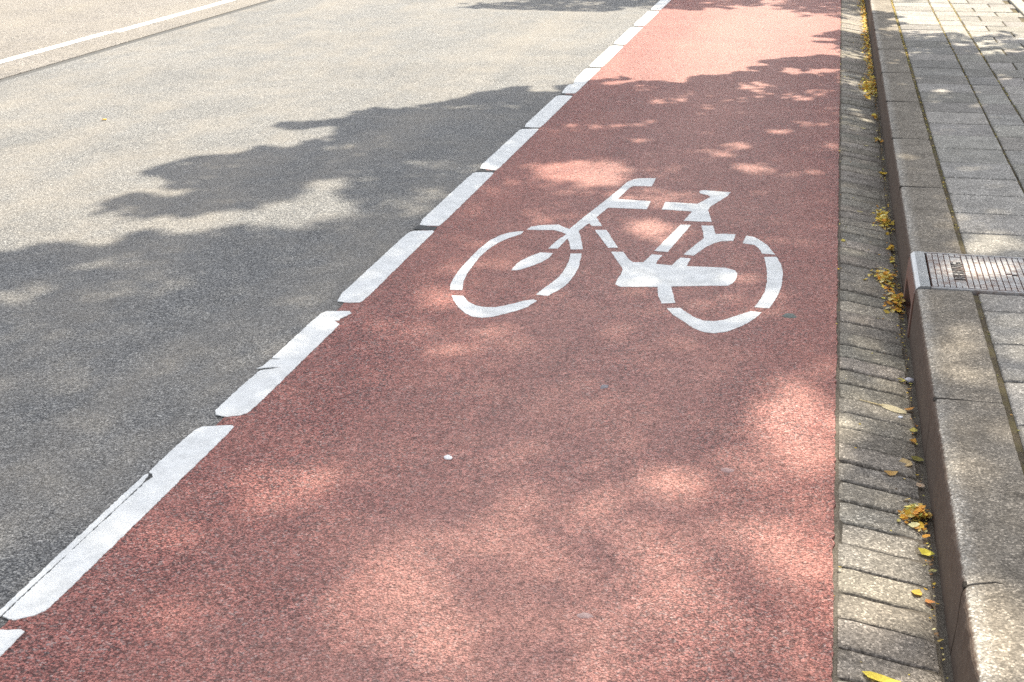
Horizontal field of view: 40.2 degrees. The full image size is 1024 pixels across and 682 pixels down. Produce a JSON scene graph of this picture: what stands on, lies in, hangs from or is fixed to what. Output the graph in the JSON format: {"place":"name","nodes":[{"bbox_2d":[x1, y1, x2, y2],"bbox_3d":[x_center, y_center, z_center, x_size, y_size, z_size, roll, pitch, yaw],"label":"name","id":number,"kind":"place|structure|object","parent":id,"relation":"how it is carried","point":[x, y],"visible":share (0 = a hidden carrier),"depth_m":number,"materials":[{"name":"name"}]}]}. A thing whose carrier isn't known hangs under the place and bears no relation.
{"place":"outdoors","nodes":[
{"label":"outdoors","id":0,"kind":"place"},
{"bbox_2d":[0,0,268,79],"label":"road","id":1,"kind":"structure","parent":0,"point":[26,26],"depth_m":11.77,"materials":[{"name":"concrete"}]},
{"bbox_2d":[0,32,113,63],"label":"line","id":2,"kind":"object","parent":1,"relation":"on","point":[51,47],"visible":1,"depth_m":10.38,"materials":[{"name":"paint"}]},
{"bbox_2d":[111,0,234,31],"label":"line","id":3,"kind":"object","parent":1,"relation":"on","point":[169,17],"visible":1,"depth_m":12.13,"materials":[{"name":"paint"}]},
{"bbox_2d":[0,0,659,628],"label":"road","id":4,"kind":"structure","parent":0,"point":[200,222],"depth_m":6.25,"materials":[{"name":"grey asphalt"}]},
{"bbox_2d":[0,0,274,81],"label":"road joint","id":5,"kind":"object","parent":4,"relation":"on","point":[69,60],"depth_m":10.60,"materials":[{"name":"grey asphalt"}]},
{"bbox_2d":[0,0,840,681],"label":"cycle lane","id":6,"kind":"structure","parent":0,"point":[324,510],"depth_m":3.61,"materials":[{"name":"red asphalt"}]},
{"bbox_2d":[0,629,24,656],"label":"line block","id":7,"kind":"structure","parent":6,"relation":"on","point":[8,638],"depth_m":2.78,"materials":[{"name":"paint"}]},
{"bbox_2d":[0,425,233,620],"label":"line block","id":8,"kind":"structure","parent":6,"relation":"on","point":[86,550],"depth_m":3.23,"materials":[{"name":"paint"}]},
{"bbox_2d":[215,311,351,416],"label":"line block","id":9,"kind":"structure","parent":6,"relation":"on","point":[255,390],"depth_m":4.20,"materials":[{"name":"paint"}]},
{"bbox_2d":[337,230,433,302],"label":"line block","id":10,"kind":"structure","parent":6,"relation":"on","point":[370,280],"depth_m":5.14,"materials":[{"name":"paint"}]},
{"bbox_2d":[444,455,451,459],"bbox_3d":[-0.164,0.298,3.575,0.024,0.012,0.018,4,20,12],"label":"pebble","id":11,"kind":"object","parent":6,"relation":"on","point":[447,457],"visible":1,"depth_m":3.57,"materials":[{"name":"stone"}]},
{"bbox_2d":[420,172,492,225],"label":"line block","id":12,"kind":"structure","parent":6,"relation":"on","point":[448,206],"depth_m":6.09,"materials":[{"name":"paint"}]},
{"bbox_2d":[480,129,537,169],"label":"line block","id":13,"kind":"structure","parent":6,"relation":"on","point":[504,153],"depth_m":7.05,"materials":[{"name":"paint"}]},
{"bbox_2d":[413,10,659,229],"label":"lane line gaps","id":14,"kind":"structure","parent":6,"relation":"on","point":[425,227],"depth_m":6.62,"materials":[{"name":"grey asphalt"}]},
{"bbox_2d":[525,95,571,127],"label":"line block","id":15,"kind":"structure","parent":6,"relation":"on","point":[546,113],"depth_m":8.01,"materials":[{"name":"paint"}]},
{"bbox_2d":[562,68,599,93],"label":"line block","id":16,"kind":"structure","parent":6,"relation":"on","point":[584,77],"depth_m":9.01,"materials":[{"name":"paint"}]},
{"bbox_2d":[577,612,593,618],"bbox_3d":[0.149,0.561,2.862,0.036,0.002,0.023,4,20,12],"label":"gum spot","id":17,"kind":"object","parent":6,"relation":"on","point":[584,615],"visible":1,"depth_m":2.86,"materials":[{"name":"rubber"}]},
{"bbox_2d":[590,46,622,66],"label":"line block","id":18,"kind":"structure","parent":6,"relation":"on","point":[605,57],"depth_m":9.97,"materials":[{"name":"paint"}]},
{"bbox_2d":[450,178,782,332],"bbox_3d":[0.490,-0.398,5.499,1.161,0.002,2.092,4,20,12],"label":"bicycle symbol","id":19,"kind":"object","parent":6,"relation":"on","point":[650,272],"visible":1,"depth_m":5.14,"materials":[{"name":"paint"}]},
{"bbox_2d":[614,27,642,44],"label":"line block","id":20,"kind":"structure","parent":6,"relation":"on","point":[628,35],"depth_m":10.99,"materials":[{"name":"paint"}]},
{"bbox_2d":[634,11,658,25],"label":"line block","id":21,"kind":"structure","parent":6,"relation":"on","point":[646,18],"depth_m":11.99,"materials":[{"name":"paint"}]},
{"bbox_2d":[651,0,669,9],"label":"line block","id":22,"kind":"structure","parent":6,"relation":"on","point":[660,4],"depth_m":12.89,"materials":[{"name":"paint"}]},
{"bbox_2d":[721,467,734,472],"bbox_3d":[0.541,0.324,3.514,0.035,0.002,0.030,4,20,12],"label":"gum spot","id":23,"kind":"object","parent":6,"relation":"on","point":[727,470],"visible":1,"depth_m":3.51,"materials":[{"name":"rubber"}]},
{"bbox_2d":[782,313,796,317],"bbox_3d":[0.920,-0.085,4.636,0.047,0.002,0.050,4,20,12],"label":"gum spot","id":24,"kind":"object","parent":6,"relation":"on","point":[788,315],"visible":1,"depth_m":4.63,"materials":[{"name":"rubber"}]},
{"bbox_2d":[831,0,953,681],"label":"gutter","id":25,"kind":"object","parent":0,"point":[880,631],"visible":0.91,"depth_m":3.72,"materials":[{"name":"concrete"}]},
{"bbox_2d":[858,76,876,98],"bbox_3d":[2.275,-1.629,8.954,0.125,0.032,0.852,4,20,12],"label":"leaf pile","id":26,"kind":"object","parent":25,"relation":"on","point":[869,86],"visible":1,"depth_m":8.89,"materials":[{"name":"yellow plant"}]},
{"bbox_2d":[863,267,900,291],"bbox_3d":[1.352,-0.235,5.113,0.141,0.038,0.399,4,20,12],"label":"leaf pile","id":27,"kind":"object","parent":25,"relation":"on","point":[884,276],"visible":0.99,"depth_m":5.09,"materials":[{"name":"plant"}]},
{"bbox_2d":[862,671,901,681],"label":"fallen leaf","id":28,"kind":"object","parent":25,"relation":"on","point":[876,676],"visible":1,"depth_m":2.68,"materials":[{"name":"yellow plant"}]},
{"bbox_2d":[871,205,894,234],"bbox_3d":[1.559,-0.517,5.899,0.108,0.032,0.456,4,20,12],"label":"leaf pile","id":29,"kind":"object","parent":25,"relation":"on","point":[883,218],"visible":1,"depth_m":5.88,"materials":[{"name":"yellow plant"}]},
{"bbox_2d":[860,399,906,413],"bbox_3d":[1.050,0.185,3.959,0.130,0.025,0.033,4,20,12],"label":"fallen leaf","id":30,"kind":"object","parent":25,"relation":"on","point":[893,408],"visible":1,"depth_m":3.96,"materials":[{"name":"beige plant"}]},
{"bbox_2d":[886,244,893,250],"bbox_3d":[1.493,-0.369,5.507,0.032,0.014,0.077,9,22,22],"label":"leaf pile","id":31,"kind":"object","parent":25,"relation":"on","point":[890,247],"visible":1,"depth_m":5.50,"materials":[{"name":"yellow plant"}]},
{"bbox_2d":[885,470,897,474],"bbox_3d":[0.961,0.332,3.549,0.042,0.013,0.019,-7,21,-18],"label":"fallen leaf","id":32,"kind":"object","parent":25,"relation":"on","point":[891,472],"visible":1,"depth_m":3.55,"materials":[{"name":"plant"}]},
{"bbox_2d":[881,286,904,313],"bbox_3d":[1.331,-0.144,4.878,0.083,0.030,0.362,4,20,12],"label":"leaf pile","id":33,"kind":"object","parent":25,"relation":"on","point":[898,300],"visible":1,"depth_m":4.86,"materials":[{"name":"yellow plant"}]},
{"bbox_2d":[900,458,912,465],"bbox_3d":[1.019,0.315,3.623,0.038,0.009,0.032,14,24,34],"label":"fallen leaf","id":34,"kind":"object","parent":25,"relation":"on","point":[907,462],"visible":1,"depth_m":3.63,"materials":[{"name":"beige plant"}]},
{"bbox_2d":[904,377,913,382],"bbox_3d":[1.190,0.117,4.191,0.027,0.014,0.022,-7,21,-17],"label":"pebble","id":35,"kind":"object","parent":25,"relation":"on","point":[908,379],"visible":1,"depth_m":4.18,"materials":[{"name":"stone"}]},
{"bbox_2d":[897,498,932,537],"bbox_3d":[0.963,0.414,3.343,0.083,0.031,0.191,7,21,18],"label":"leaf pile","id":36,"kind":"object","parent":25,"relation":"on","point":[915,511],"visible":1,"depth_m":3.34,"materials":[{"name":"orange plant"}]},
{"bbox_2d":[911,589,921,594],"bbox_3d":[0.871,0.539,3.009,0.023,0.006,0.025,-4,20,-10],"label":"fallen leaf","id":37,"kind":"object","parent":25,"relation":"on","point":[917,591],"visible":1,"depth_m":3.01,"materials":[{"name":"yellow plant"}]},
{"bbox_2d":[911,456,923,460],"bbox_3d":[1.062,0.307,3.665,0.027,0.005,0.025,-4,20,-10],"label":"fallen leaf","id":38,"kind":"object","parent":25,"relation":"on","point":[916,458],"visible":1,"depth_m":3.67,"materials":[{"name":"green plant"}]},
{"bbox_2d":[916,482,924,486],"bbox_3d":[1.027,0.362,3.518,0.022,0.003,0.020,4,20,12],"label":"fallen leaf","id":39,"kind":"object","parent":25,"relation":"on","point":[921,484],"visible":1,"depth_m":3.52,"materials":[{"name":"brown plant"}]},
{"bbox_2d":[834,0,1010,678],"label":"fallen leaves","id":40,"kind":"object","parent":25,"relation":"on","point":[869,58],"depth_m":9.28,"materials":[{"name":"plant"}]},
{"bbox_2d":[918,548,934,555],"bbox_3d":[0.942,0.479,3.183,0.030,0.010,0.026,-3,20,-8],"label":"fallen leaf","id":41,"kind":"object","parent":25,"relation":"on","point":[923,551],"visible":1,"depth_m":3.19,"materials":[{"name":"yellow plant"}]},
{"bbox_2d":[892,0,1023,450],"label":"pavement","id":42,"kind":"structure","parent":0,"point":[986,194],"depth_m":7.04,"materials":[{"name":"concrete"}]},
{"bbox_2d":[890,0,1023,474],"bbox_3d":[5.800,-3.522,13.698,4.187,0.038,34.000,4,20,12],"label":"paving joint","id":43,"kind":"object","parent":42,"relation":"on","point":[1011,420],"visible":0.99,"depth_m":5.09,"materials":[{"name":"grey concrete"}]},
{"bbox_2d":[891,0,1022,430],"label":"joint moss","id":44,"kind":"object","parent":43,"relation":"on","point":[923,105],"visible":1,"depth_m":8.42,"materials":[{"name":"green plant"}]},
{"bbox_2d":[1008,0,1023,15],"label":"pit edging","id":45,"kind":"object","parent":42,"relation":"on","point":[1018,5],"visible":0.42,"depth_m":11.75,"materials":[{"name":"concrete"}]},
{"label":"ground","id":46,"kind":"structure","parent":0,"visible":0},
{"bbox_2d":[865,0,1023,681],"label":"kerb","id":47,"kind":"structure","parent":46,"relation":"on","point":[975,477],"depth_m":3.50,"materials":[{"name":"concrete"}]},
{"bbox_2d":[870,0,1002,590],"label":"kerb joint","id":48,"kind":"object","parent":47,"relation":"on","point":[964,585],"visible":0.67,"depth_m":5.79,"materials":[{"name":"grey concrete"}]},
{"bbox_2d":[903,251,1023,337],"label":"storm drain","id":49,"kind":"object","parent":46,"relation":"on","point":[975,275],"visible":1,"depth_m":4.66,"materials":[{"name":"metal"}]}
]}

